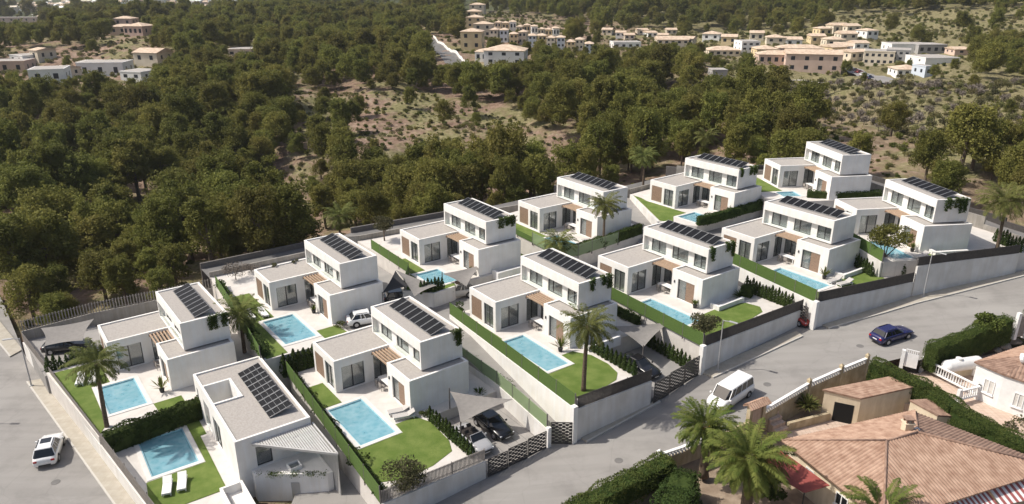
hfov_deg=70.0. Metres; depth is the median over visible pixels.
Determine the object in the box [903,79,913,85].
orchard tree
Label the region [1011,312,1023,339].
garden gate
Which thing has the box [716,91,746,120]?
pine tree
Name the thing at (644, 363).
parked car
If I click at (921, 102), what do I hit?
orchard tree
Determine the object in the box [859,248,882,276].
garden wall
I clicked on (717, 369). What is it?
street lamp
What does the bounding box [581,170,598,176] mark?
pine tree
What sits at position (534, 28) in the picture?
row house
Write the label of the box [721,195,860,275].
white villa
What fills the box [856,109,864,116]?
orchard tree
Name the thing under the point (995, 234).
conifer shrub
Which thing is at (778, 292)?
conifer shrub
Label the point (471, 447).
conifer shrub
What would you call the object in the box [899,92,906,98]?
orchard tree
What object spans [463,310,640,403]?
terrace paving
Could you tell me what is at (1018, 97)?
orchard tree
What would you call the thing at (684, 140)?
pine tree
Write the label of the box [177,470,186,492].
sun lounger
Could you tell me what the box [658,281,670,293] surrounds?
dining table
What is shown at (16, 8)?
distant house
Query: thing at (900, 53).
apartment block
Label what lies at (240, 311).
palm tree
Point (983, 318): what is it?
garden tree
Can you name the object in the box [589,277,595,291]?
hanging plant
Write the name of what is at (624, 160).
pine tree
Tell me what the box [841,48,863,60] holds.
village house
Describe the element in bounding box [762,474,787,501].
garden bush
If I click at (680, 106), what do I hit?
pine tree
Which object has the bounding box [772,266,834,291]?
swimming pool
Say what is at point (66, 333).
shade sail
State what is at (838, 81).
orchard tree
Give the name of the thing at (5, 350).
kerb
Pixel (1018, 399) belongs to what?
window
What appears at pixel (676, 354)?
conifer shrub
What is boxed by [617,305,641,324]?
hedge
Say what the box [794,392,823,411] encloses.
spiky plant
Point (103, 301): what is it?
slatted fence
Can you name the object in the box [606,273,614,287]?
hanging plant
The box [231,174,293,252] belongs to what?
pine tree
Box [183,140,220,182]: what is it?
pine tree
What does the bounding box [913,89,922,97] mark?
orchard tree
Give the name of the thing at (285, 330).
swimming pool
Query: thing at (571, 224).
dining table
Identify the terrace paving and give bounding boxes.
[47,324,252,444]
[115,419,321,503]
[210,257,348,392]
[290,367,496,503]
[358,233,520,298]
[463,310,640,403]
[511,211,643,263]
[612,285,783,366]
[632,189,760,231]
[757,175,834,216]
[758,256,888,291]
[858,226,1023,276]
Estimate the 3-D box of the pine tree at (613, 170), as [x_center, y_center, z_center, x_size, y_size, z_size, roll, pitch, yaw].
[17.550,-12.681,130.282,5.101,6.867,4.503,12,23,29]
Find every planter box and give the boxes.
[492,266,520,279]
[581,335,620,351]
[710,297,744,310]
[834,267,863,278]
[928,249,968,254]
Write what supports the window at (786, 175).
in the white villa at (831, 167)
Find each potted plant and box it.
[150,374,168,392]
[309,305,315,313]
[552,337,570,351]
[692,299,698,308]
[819,267,831,278]
[910,242,917,251]
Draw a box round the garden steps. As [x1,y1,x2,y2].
[767,411,788,435]
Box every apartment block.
[862,48,895,65]
[887,47,910,61]
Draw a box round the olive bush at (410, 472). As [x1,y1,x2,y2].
[379,454,427,492]
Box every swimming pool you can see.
[92,375,152,416]
[134,426,204,481]
[259,312,321,346]
[325,395,401,448]
[411,267,456,284]
[502,332,574,373]
[543,235,577,244]
[639,297,697,325]
[673,211,706,222]
[772,190,805,196]
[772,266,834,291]
[867,240,917,259]
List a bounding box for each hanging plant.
[206,310,229,330]
[450,328,461,340]
[455,327,463,345]
[496,217,505,228]
[504,215,510,225]
[509,214,517,226]
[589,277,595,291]
[600,274,607,285]
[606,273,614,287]
[709,246,716,261]
[725,241,732,251]
[729,240,736,256]
[753,165,758,174]
[944,197,953,211]
[953,197,963,207]
[958,197,970,213]
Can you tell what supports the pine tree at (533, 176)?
on the ground at (494, 104)
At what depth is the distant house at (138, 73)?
248.88 m
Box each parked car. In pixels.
[32,432,65,467]
[40,338,92,354]
[345,308,371,327]
[383,288,402,301]
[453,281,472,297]
[454,422,493,453]
[472,409,513,439]
[621,352,661,378]
[797,316,809,326]
[869,324,913,345]
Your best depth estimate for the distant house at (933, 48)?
334.97 m
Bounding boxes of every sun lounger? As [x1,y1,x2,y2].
[75,371,84,386]
[161,474,172,496]
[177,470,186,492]
[257,306,268,318]
[387,404,409,416]
[392,407,415,421]
[826,274,842,284]
[836,277,853,286]
[913,250,930,259]
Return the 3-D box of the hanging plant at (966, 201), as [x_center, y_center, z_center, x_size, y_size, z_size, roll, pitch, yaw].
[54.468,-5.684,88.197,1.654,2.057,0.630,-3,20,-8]
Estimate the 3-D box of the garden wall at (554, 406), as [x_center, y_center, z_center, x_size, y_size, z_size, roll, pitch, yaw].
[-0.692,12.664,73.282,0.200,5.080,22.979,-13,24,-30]
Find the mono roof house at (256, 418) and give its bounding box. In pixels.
[193,356,340,503]
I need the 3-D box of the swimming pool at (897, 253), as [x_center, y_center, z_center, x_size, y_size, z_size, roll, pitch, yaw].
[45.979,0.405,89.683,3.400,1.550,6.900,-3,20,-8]
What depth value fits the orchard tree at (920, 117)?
175.20 m
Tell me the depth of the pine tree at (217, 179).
121.72 m
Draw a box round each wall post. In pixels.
[807,378,811,408]
[838,363,844,385]
[863,353,870,380]
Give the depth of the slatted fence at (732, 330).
76.05 m
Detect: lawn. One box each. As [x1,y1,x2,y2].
[52,365,109,392]
[67,387,103,433]
[147,420,224,503]
[154,395,184,409]
[234,293,273,321]
[251,322,287,358]
[308,383,341,407]
[317,326,346,337]
[356,416,451,481]
[403,258,424,273]
[406,274,455,291]
[516,223,545,236]
[549,351,616,396]
[633,195,684,220]
[690,303,761,340]
[756,178,781,191]
[837,272,883,286]
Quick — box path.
[781,420,848,437]
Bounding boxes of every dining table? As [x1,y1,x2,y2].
[378,374,387,385]
[451,253,459,264]
[531,316,542,330]
[566,222,575,231]
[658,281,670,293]
[778,253,794,264]
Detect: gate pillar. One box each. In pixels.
[546,426,551,447]
[569,404,577,444]
[697,344,706,374]
[809,300,819,329]
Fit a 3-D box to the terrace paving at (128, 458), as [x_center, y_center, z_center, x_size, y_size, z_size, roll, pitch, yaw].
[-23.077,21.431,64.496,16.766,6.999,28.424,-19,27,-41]
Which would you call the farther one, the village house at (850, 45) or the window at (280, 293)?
the village house at (850, 45)
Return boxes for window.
[53,73,58,78]
[116,342,144,368]
[215,421,222,448]
[255,447,272,465]
[264,284,270,305]
[276,284,297,307]
[326,362,333,387]
[341,361,364,388]
[393,377,399,400]
[412,243,417,261]
[424,242,439,262]
[464,250,468,268]
[485,303,492,327]
[501,304,517,328]
[531,211,537,229]
[544,211,555,229]
[550,316,556,338]
[581,218,585,234]
[614,269,624,291]
[631,269,645,291]
[653,265,660,284]
[664,189,672,206]
[677,279,686,300]
[678,189,688,206]
[714,195,721,210]
[739,240,750,258]
[756,241,768,261]
[772,169,777,185]
[773,237,781,256]
[782,171,797,186]
[801,249,811,269]
[832,490,848,503]
[858,215,876,232]
[980,378,995,396]
[1010,392,1023,410]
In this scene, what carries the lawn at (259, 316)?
on the terrace paving at (246, 284)
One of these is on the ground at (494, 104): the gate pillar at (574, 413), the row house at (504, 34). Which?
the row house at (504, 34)
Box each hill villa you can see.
[474,48,486,61]
[483,44,528,65]
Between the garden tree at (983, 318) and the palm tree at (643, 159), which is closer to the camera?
the garden tree at (983, 318)
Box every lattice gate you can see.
[488,431,546,476]
[551,422,572,443]
[653,356,699,402]
[794,302,808,327]
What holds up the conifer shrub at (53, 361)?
on the parking paving at (92, 332)
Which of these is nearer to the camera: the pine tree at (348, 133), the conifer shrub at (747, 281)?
the conifer shrub at (747, 281)
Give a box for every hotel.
[754,50,784,65]
[774,44,824,49]
[783,49,843,74]
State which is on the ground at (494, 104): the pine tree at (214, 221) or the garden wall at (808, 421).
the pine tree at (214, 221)
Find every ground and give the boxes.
[0,0,1023,503]
[630,404,821,503]
[903,346,1023,438]
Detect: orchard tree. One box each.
[832,112,840,120]
[833,95,839,101]
[833,100,841,109]
[835,77,844,83]
[847,113,855,120]
[852,100,861,107]
[853,77,860,85]
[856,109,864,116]
[860,114,870,124]
[862,101,871,110]
[865,90,874,101]
[865,110,874,118]
[870,99,880,110]
[874,82,880,89]
[874,121,883,130]
[876,90,884,98]
[890,80,898,86]
[897,77,905,88]
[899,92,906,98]
[901,125,910,131]
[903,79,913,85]
[905,116,915,126]
[909,102,916,110]
[911,124,920,131]
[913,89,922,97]
[913,113,925,125]
[914,127,926,135]
[916,82,924,88]
[917,98,925,106]
[921,88,928,96]
[923,104,934,114]
[926,117,938,128]
[929,110,940,119]
[931,79,941,88]
[935,97,942,102]
[938,116,948,127]
[942,103,952,111]
[948,103,958,110]
[955,80,963,88]
[959,90,966,96]
[967,83,976,89]
[967,87,977,94]
[972,97,984,106]
[975,85,984,95]
[985,95,993,104]
[987,87,998,97]
[994,101,1004,108]
[995,81,1005,88]
[999,94,1009,102]
[1004,80,1012,89]
[1004,111,1018,120]
[1014,94,1022,101]
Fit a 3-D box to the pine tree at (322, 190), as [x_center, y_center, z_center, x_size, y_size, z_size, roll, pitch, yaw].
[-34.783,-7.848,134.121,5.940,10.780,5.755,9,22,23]
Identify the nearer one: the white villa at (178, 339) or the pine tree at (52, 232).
the white villa at (178, 339)
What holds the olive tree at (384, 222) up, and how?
on the terrace paving at (391, 243)
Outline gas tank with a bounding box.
[941,356,981,378]
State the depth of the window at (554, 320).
76.15 m
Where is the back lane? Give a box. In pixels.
[202,169,1023,276]
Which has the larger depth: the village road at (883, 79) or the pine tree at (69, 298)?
the village road at (883, 79)
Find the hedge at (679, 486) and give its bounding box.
[649,465,702,503]
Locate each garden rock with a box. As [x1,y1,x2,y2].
[993,347,1001,352]
[1000,343,1011,349]
[1010,338,1022,344]
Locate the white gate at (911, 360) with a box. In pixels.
[899,349,919,368]
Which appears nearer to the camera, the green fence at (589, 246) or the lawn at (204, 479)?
the lawn at (204, 479)
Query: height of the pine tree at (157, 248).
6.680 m
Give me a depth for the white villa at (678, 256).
84.48 m
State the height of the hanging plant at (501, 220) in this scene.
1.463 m
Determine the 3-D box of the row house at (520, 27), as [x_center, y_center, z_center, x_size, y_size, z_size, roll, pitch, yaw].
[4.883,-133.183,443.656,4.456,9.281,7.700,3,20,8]
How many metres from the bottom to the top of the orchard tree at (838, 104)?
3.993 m
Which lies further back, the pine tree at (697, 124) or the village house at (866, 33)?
the village house at (866, 33)
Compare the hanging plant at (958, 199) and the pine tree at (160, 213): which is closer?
the hanging plant at (958, 199)
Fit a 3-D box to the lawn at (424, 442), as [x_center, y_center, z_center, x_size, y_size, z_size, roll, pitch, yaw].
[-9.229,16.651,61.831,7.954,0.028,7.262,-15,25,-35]
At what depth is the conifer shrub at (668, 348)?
75.66 m
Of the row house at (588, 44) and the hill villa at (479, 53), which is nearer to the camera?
the hill villa at (479, 53)
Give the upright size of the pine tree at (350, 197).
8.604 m
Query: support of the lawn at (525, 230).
on the terrace paving at (527, 247)
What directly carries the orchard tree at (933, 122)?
on the ground at (494, 104)
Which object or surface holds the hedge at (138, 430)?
on the terrace paving at (128, 458)
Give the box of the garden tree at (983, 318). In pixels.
[972,311,1006,356]
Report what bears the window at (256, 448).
in the mono roof house at (256, 418)
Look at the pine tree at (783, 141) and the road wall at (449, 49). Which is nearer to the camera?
the pine tree at (783, 141)
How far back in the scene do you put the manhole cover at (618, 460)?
61.26 m
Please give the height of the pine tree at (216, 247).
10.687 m
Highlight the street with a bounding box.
[291,277,1023,503]
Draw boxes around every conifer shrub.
[44,356,53,372]
[50,354,59,370]
[57,355,64,368]
[63,354,70,366]
[69,350,76,365]
[279,353,286,377]
[285,354,293,369]
[290,348,299,372]
[295,349,304,371]
[300,347,309,370]
[305,347,312,368]
[310,344,314,366]
[426,277,430,291]
[427,405,431,421]
[430,409,434,423]
[433,276,437,290]
[433,410,438,426]
[436,276,441,289]
[436,413,441,429]
[440,277,444,289]
[440,418,444,432]
[442,417,448,436]
[446,421,452,438]
[450,425,455,441]
[453,426,459,444]
[457,433,462,448]
[461,435,466,451]
[464,438,469,454]
[468,442,474,457]
[591,339,597,352]
[595,344,600,354]
[599,341,605,357]
[603,344,609,359]
[608,348,613,362]
[612,350,618,364]
[616,352,623,367]
[621,353,627,370]
[626,358,632,372]
[630,359,637,375]
[646,337,652,347]
[650,335,656,349]
[654,338,659,351]
[659,340,663,353]
[662,342,667,355]
[665,343,671,358]
[669,344,675,360]
[674,348,679,362]
[677,348,683,365]
[681,352,687,365]
[743,275,749,285]
[750,278,754,293]
[753,281,758,294]
[755,282,761,296]
[759,284,764,297]
[762,285,767,298]
[765,286,770,299]
[768,285,774,301]
[772,289,777,302]
[775,287,780,303]
[778,291,783,304]
[781,291,787,305]
[789,293,794,303]
[854,253,859,267]
[857,256,862,267]
[862,258,868,272]
[865,262,870,274]
[867,262,874,276]
[992,228,998,241]
[1001,229,1008,245]
[1004,232,1011,245]
[1008,235,1013,245]
[1019,238,1023,252]
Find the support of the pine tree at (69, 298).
on the ground at (494, 104)
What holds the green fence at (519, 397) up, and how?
on the garden wall at (485, 379)
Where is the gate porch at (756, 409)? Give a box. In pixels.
[743,397,771,433]
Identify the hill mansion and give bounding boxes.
[110,24,128,35]
[112,16,138,23]
[123,22,152,35]
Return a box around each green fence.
[462,348,547,426]
[532,231,618,257]
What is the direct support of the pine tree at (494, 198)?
on the ground at (494, 104)
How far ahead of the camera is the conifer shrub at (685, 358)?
73.74 m
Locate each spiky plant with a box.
[473,387,485,395]
[733,290,746,297]
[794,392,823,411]
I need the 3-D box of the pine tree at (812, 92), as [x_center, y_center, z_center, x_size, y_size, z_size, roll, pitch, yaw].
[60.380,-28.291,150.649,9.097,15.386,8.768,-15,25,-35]
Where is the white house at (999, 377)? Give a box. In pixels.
[969,345,1023,417]
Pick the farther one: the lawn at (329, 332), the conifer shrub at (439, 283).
the conifer shrub at (439, 283)
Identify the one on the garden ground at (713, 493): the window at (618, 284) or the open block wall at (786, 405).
the open block wall at (786, 405)
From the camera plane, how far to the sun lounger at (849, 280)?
83.66 m
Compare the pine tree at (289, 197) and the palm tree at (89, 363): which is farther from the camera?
the pine tree at (289, 197)
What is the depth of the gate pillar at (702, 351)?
72.45 m
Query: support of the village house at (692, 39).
on the ground at (494, 104)
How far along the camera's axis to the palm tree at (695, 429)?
58.31 m
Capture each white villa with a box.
[97,282,236,390]
[254,233,383,323]
[312,296,468,412]
[400,197,520,275]
[469,248,616,348]
[518,172,631,237]
[598,220,739,308]
[649,153,761,210]
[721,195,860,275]
[762,139,871,199]
[834,176,971,252]
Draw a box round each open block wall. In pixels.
[662,429,724,465]
[763,358,866,431]
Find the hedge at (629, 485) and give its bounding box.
[561,450,676,503]
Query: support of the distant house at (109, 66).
on the ground at (494, 104)
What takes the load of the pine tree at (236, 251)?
on the ground at (494, 104)
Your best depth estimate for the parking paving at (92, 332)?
79.52 m
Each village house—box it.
[689,36,696,44]
[702,31,721,41]
[721,34,738,45]
[749,30,764,39]
[765,34,785,44]
[784,36,802,43]
[806,33,825,44]
[812,26,833,33]
[819,43,847,49]
[820,36,846,44]
[825,22,845,33]
[833,42,854,48]
[834,31,858,40]
[841,23,861,30]
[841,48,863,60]
[846,40,869,48]
[855,28,879,39]
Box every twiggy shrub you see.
[221,261,245,279]
[243,263,259,271]
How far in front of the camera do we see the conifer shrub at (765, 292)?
83.30 m
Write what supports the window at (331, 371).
in the white villa at (410, 348)
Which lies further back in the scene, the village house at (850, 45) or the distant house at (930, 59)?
the village house at (850, 45)
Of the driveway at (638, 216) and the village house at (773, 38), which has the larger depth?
the village house at (773, 38)
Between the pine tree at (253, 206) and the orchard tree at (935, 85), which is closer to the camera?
the pine tree at (253, 206)
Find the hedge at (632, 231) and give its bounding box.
[561,223,643,255]
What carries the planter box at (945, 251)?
on the terrace paving at (979, 238)
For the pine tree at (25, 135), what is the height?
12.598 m
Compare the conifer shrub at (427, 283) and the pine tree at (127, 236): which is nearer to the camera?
the conifer shrub at (427, 283)
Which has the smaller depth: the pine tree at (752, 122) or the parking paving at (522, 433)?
the parking paving at (522, 433)
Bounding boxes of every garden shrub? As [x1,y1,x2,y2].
[333,320,344,327]
[419,409,427,416]
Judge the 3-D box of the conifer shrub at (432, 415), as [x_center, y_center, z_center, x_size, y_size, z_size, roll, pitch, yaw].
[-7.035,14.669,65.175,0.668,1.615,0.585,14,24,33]
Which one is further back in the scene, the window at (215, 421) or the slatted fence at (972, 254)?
the slatted fence at (972, 254)
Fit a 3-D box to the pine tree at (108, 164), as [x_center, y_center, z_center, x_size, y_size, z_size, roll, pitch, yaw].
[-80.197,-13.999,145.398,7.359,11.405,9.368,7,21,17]
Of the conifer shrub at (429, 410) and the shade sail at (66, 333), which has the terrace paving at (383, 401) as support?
the conifer shrub at (429, 410)
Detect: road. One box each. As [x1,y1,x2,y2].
[0,297,112,503]
[432,39,461,63]
[845,68,893,82]
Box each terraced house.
[460,28,484,50]
[465,9,481,21]
[466,15,483,28]
[469,3,485,14]
[473,21,493,38]
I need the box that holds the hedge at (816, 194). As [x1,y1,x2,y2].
[806,189,882,198]
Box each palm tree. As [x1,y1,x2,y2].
[59,337,130,427]
[214,293,268,353]
[321,201,357,233]
[539,228,578,253]
[556,303,618,391]
[587,191,625,236]
[628,146,660,184]
[670,396,740,479]
[695,127,720,148]
[703,417,798,503]
[839,475,924,503]
[973,180,1023,247]
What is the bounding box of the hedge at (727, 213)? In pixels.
[695,199,763,225]
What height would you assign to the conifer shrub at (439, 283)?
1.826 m
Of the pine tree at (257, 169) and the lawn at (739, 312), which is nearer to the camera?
the lawn at (739, 312)
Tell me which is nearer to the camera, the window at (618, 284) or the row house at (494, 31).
the window at (618, 284)
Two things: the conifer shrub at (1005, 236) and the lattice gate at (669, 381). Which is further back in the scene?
the conifer shrub at (1005, 236)
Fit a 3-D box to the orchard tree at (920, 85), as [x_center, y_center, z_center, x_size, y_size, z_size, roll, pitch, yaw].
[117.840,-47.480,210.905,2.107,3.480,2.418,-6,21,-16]
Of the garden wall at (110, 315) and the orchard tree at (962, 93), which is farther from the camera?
the orchard tree at (962, 93)
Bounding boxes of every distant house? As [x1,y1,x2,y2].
[0,17,36,22]
[0,58,35,71]
[8,53,33,58]
[10,6,18,12]
[27,65,71,82]
[29,47,56,63]
[70,66,81,77]
[75,59,134,75]
[119,68,152,81]
[131,48,172,66]
[228,47,252,55]
[602,28,613,34]
[610,40,640,47]
[615,30,626,38]
[623,33,634,40]
[635,28,648,34]
[642,31,657,36]
[654,36,689,47]
[657,33,668,35]
[665,28,677,34]
[704,46,740,56]
[733,39,760,53]
[751,45,779,57]
[881,42,928,53]
[887,64,911,77]
[905,54,959,64]
[911,64,931,77]
[914,42,947,53]
[944,46,968,55]
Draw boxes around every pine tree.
[0,118,21,166]
[0,152,61,214]
[0,158,19,205]
[0,210,39,274]
[0,211,51,299]
[6,140,57,197]
[10,205,80,274]
[14,180,78,227]
[18,130,34,143]
[18,136,37,154]
[29,117,75,152]
[31,132,81,190]
[33,119,72,152]
[43,261,76,293]
[43,290,81,319]
[47,181,85,206]
[49,149,103,197]
[59,248,86,282]
[67,189,118,250]
[67,210,119,262]
[69,243,127,301]
[71,106,112,155]
[85,173,141,223]
[87,154,118,184]
[91,122,125,153]
[92,147,106,158]
[93,178,113,197]
[94,197,136,247]
[96,154,131,183]
[99,129,144,189]
[106,232,140,276]
[108,136,156,202]
[119,223,153,272]
[124,127,159,195]
[125,121,161,147]
[127,204,176,256]
[132,246,157,279]
[137,138,181,182]
[140,187,193,249]
[141,162,193,198]
[148,170,206,260]
[153,236,175,258]
[170,124,203,162]
[170,124,209,154]
[179,156,197,182]
[179,187,237,260]
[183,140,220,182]
[191,192,230,258]
[194,145,246,186]
[196,163,238,190]
[201,168,241,196]
[201,232,239,257]
[205,175,251,253]
[211,141,240,170]
[215,230,245,258]
[217,152,249,182]
[217,191,251,254]
[220,121,251,155]
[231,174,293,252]
[237,145,259,164]
[240,151,285,247]
[248,133,276,161]
[252,180,295,245]
[260,154,275,171]
[265,173,323,244]
[276,217,304,245]
[304,174,319,196]
[305,118,331,159]
[308,180,337,228]
[309,158,329,178]
[321,126,357,167]
[322,154,375,195]
[329,184,338,198]
[331,175,358,219]
[332,134,357,170]
[332,186,366,226]
[342,128,359,150]
[349,181,391,224]
[358,144,383,161]
[359,153,391,186]
[377,160,418,211]
[381,203,400,218]
[382,171,389,186]
[387,198,416,219]
[390,153,406,169]
[401,135,432,168]
[401,152,464,195]
[402,177,434,208]
[407,157,441,194]
[411,187,442,215]
[418,131,451,162]
[423,172,455,212]
[435,144,461,175]
[441,140,466,155]
[443,135,463,149]
[443,160,490,201]
[444,146,489,189]
[447,192,464,201]
[460,131,492,201]
[477,115,530,199]
[485,189,505,205]
[488,151,525,197]
[503,181,528,202]
[517,152,551,197]
[518,135,551,197]
[519,150,551,196]
[532,160,557,195]
[549,137,590,179]
[568,143,601,177]
[577,121,602,145]
[580,117,621,178]
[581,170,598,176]
[595,108,627,158]
[597,148,620,169]
[599,162,622,184]
[620,133,631,172]
[621,100,660,141]
[622,105,668,181]
[625,113,663,162]
[651,129,666,167]
[652,102,673,140]
[663,116,697,159]
[668,96,690,124]
[673,127,695,165]
[678,92,707,121]
[690,116,708,148]
[694,89,729,144]
[697,145,711,154]
[715,100,748,146]
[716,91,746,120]
[717,119,751,158]
[735,108,765,158]
[737,79,772,122]
[745,132,769,163]
[747,137,768,163]
[748,109,770,138]
[753,88,791,145]
[755,149,777,164]
[763,126,799,157]
[765,100,819,137]
[783,77,833,120]
[788,123,816,156]
[788,126,833,156]
[791,93,818,128]
[846,125,875,162]
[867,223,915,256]
[875,98,912,136]
[908,119,952,180]
[926,153,949,180]
[928,150,971,193]
[934,94,1009,165]
[948,110,1013,170]
[980,151,1003,181]
[990,138,1023,200]
[995,118,1023,156]
[1007,143,1023,205]
[1010,160,1023,194]
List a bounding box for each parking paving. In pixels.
[25,325,100,393]
[343,296,469,330]
[378,266,402,302]
[448,404,544,477]
[612,345,694,402]
[706,216,760,236]
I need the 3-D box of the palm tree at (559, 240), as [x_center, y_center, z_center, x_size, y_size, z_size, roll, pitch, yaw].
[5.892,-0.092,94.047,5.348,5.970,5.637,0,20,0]
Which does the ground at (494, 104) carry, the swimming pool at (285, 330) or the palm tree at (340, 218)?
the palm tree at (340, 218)
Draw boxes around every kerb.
[0,343,10,356]
[26,381,115,503]
[586,401,660,442]
[712,335,802,377]
[828,275,1023,328]
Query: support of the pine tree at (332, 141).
on the ground at (494, 104)
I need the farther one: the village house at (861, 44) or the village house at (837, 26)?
the village house at (837, 26)
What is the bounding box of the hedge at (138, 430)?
[101,395,202,452]
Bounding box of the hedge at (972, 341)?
[920,312,1016,373]
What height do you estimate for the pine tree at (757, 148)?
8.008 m
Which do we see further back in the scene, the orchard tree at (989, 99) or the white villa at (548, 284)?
the orchard tree at (989, 99)
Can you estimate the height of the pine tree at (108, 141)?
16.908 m
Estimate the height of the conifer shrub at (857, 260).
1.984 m
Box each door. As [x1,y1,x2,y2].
[291,482,300,498]
[751,408,761,433]
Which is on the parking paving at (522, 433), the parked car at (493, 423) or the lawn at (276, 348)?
the parked car at (493, 423)
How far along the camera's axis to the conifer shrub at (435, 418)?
64.53 m
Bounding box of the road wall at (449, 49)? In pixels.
[433,35,464,61]
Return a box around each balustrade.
[918,356,981,399]
[955,384,981,401]
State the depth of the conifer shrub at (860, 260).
88.20 m
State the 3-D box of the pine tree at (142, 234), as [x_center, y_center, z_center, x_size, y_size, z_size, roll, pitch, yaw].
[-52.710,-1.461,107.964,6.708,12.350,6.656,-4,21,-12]
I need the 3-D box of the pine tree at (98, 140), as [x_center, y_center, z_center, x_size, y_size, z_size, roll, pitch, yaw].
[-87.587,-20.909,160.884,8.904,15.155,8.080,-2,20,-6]
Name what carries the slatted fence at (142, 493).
on the garden wall at (123, 480)
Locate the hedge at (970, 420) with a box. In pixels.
[866,355,1023,452]
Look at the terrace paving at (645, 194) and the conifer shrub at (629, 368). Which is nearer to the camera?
the conifer shrub at (629, 368)
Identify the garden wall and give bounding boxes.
[21,288,213,339]
[23,342,145,503]
[200,242,304,288]
[209,252,305,284]
[345,235,358,243]
[350,211,443,232]
[359,220,441,240]
[381,461,485,503]
[403,286,455,307]
[449,314,570,433]
[468,364,495,389]
[496,384,545,443]
[498,204,517,212]
[577,380,651,440]
[629,184,649,197]
[630,194,658,223]
[665,166,676,175]
[676,166,684,173]
[704,310,802,370]
[724,422,747,448]
[732,264,812,320]
[787,412,829,430]
[816,282,913,327]
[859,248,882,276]
[870,174,885,183]
[870,182,883,196]
[911,253,1018,295]
[949,369,974,377]
[967,212,985,228]
[969,207,1006,224]
[983,224,1023,239]
[1004,221,1023,232]
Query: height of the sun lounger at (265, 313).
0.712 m
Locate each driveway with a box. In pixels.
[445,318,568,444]
[627,198,808,326]
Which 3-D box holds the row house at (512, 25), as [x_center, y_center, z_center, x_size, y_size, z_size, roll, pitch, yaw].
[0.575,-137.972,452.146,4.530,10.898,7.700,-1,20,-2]
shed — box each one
[708,68,727,77]
[908,399,951,424]
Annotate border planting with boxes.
[213,279,269,357]
[293,370,387,499]
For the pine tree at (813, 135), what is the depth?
128.46 m
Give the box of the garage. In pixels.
[821,376,912,423]
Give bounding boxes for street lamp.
[2,338,32,385]
[716,320,737,370]
[921,252,946,296]
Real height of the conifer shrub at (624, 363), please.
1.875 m
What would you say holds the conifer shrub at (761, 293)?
on the terrace paving at (668, 336)
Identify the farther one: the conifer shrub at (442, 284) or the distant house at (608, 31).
the distant house at (608, 31)
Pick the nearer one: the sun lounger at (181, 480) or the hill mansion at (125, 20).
the sun lounger at (181, 480)
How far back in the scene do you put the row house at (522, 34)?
361.35 m
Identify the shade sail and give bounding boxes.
[41,319,93,364]
[382,271,407,302]
[396,270,436,296]
[442,266,477,286]
[449,388,512,434]
[614,323,663,354]
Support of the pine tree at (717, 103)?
on the ground at (494, 104)
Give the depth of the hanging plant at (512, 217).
90.91 m
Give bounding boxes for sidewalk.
[0,322,21,356]
[28,379,135,503]
[581,399,659,442]
[703,331,801,377]
[822,270,1023,327]
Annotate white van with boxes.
[707,370,754,411]
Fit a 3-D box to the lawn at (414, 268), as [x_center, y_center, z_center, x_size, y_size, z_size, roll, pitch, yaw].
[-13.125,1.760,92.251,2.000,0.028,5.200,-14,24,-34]
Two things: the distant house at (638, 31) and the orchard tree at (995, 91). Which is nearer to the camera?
the orchard tree at (995, 91)
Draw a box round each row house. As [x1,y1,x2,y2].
[489,27,499,38]
[494,21,501,28]
[500,28,508,42]
[502,21,509,28]
[509,20,516,30]
[509,32,517,43]
[516,25,523,30]
[518,29,527,44]
[524,23,530,32]
[528,33,536,46]
[530,24,537,33]
[537,33,546,42]
[538,27,544,33]
[545,28,551,36]
[546,35,555,46]
[551,26,558,35]
[556,35,565,49]
[565,39,575,50]
[575,37,584,49]
[584,41,593,52]
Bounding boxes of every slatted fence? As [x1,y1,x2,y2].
[18,279,212,330]
[21,332,153,503]
[380,448,484,502]
[576,368,651,407]
[704,299,803,344]
[817,272,914,300]
[916,244,1020,265]
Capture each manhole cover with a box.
[51,479,60,484]
[614,458,622,462]
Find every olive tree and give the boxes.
[372,215,394,240]
[690,312,724,338]
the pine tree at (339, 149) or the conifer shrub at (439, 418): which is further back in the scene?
the pine tree at (339, 149)
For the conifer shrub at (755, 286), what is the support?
on the terrace paving at (668, 336)
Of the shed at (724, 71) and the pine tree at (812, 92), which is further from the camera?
the shed at (724, 71)
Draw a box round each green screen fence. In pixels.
[215,276,260,357]
[285,360,380,503]
[371,240,408,289]
[449,302,575,404]
[516,229,531,241]
[611,287,704,344]
[733,253,817,300]
[853,233,884,261]
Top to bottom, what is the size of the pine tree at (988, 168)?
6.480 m
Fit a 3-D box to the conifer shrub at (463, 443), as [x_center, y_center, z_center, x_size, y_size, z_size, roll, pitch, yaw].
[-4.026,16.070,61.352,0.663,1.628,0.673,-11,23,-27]
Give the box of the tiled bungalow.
[764,409,1023,503]
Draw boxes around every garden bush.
[455,301,464,312]
[740,285,753,297]
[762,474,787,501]
[1002,414,1023,431]

